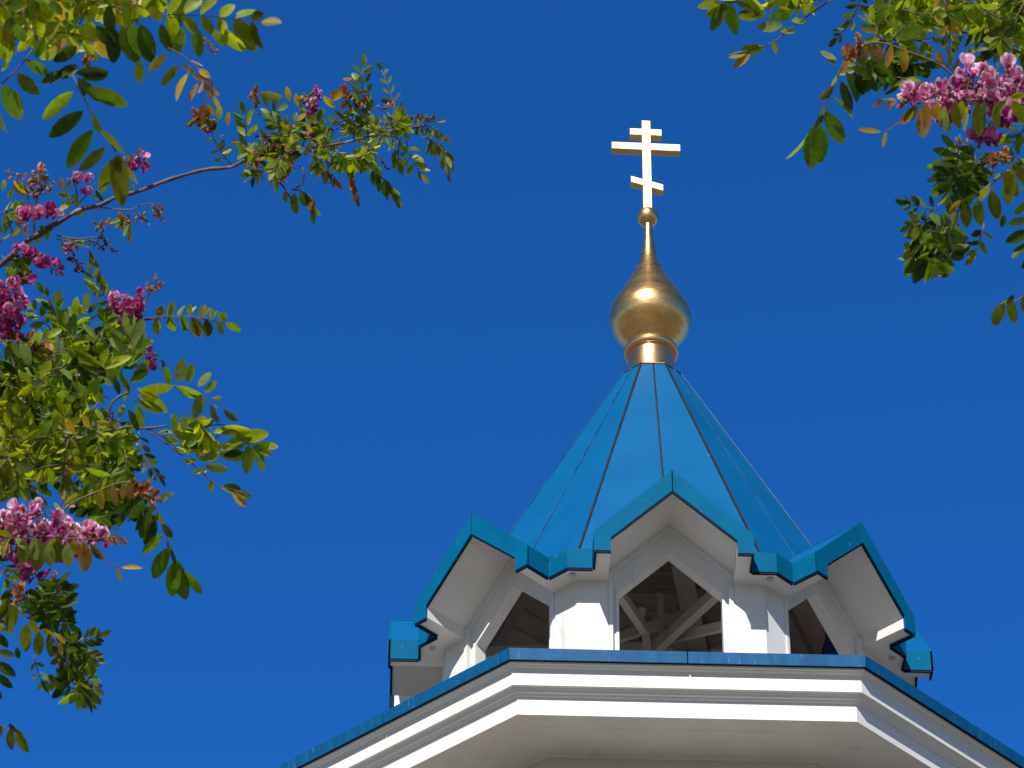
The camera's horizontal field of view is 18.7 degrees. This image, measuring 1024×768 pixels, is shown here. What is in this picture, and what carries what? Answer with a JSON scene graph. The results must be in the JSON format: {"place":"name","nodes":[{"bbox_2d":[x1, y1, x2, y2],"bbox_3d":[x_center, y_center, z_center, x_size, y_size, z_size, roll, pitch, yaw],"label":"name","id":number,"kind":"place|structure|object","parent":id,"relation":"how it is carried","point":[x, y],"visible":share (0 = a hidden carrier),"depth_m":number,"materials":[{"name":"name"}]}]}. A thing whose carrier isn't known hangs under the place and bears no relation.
{"place":"outdoors","nodes":[
{"label":"outdoors","id":0,"kind":"place"},
{"bbox_2d":[0,0,1023,767],"label":"sky","id":1,"kind":"structure","parent":0,"point":[420,367],"materials":[{"name":"blue"}]},
{"bbox_2d":[275,121,1023,767],"bbox_3d":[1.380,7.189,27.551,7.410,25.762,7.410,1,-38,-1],"label":"church tower","id":2,"kind":"structure","parent":0,"point":[653,579],"depth_m":29.01,"materials":[{"name":"blue paint"}]},
{"label":"ground","id":3,"kind":"structure","parent":0,"visible":0},
{"bbox_2d":[0,0,453,752],"bbox_3d":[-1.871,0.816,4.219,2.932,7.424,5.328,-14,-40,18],"label":"locust tree","id":4,"kind":"object","parent":3,"relation":"on","point":[100,456],"visible":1,"depth_m":6.52,"materials":[{"name":"green plant"}]},
{"bbox_2d":[698,0,1023,326],"bbox_3d":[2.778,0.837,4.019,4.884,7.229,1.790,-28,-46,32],"label":"locust tree","id":5,"kind":"object","parent":3,"relation":"on","point":[995,27],"visible":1,"depth_m":6.40,"materials":[{"name":"green plant"}]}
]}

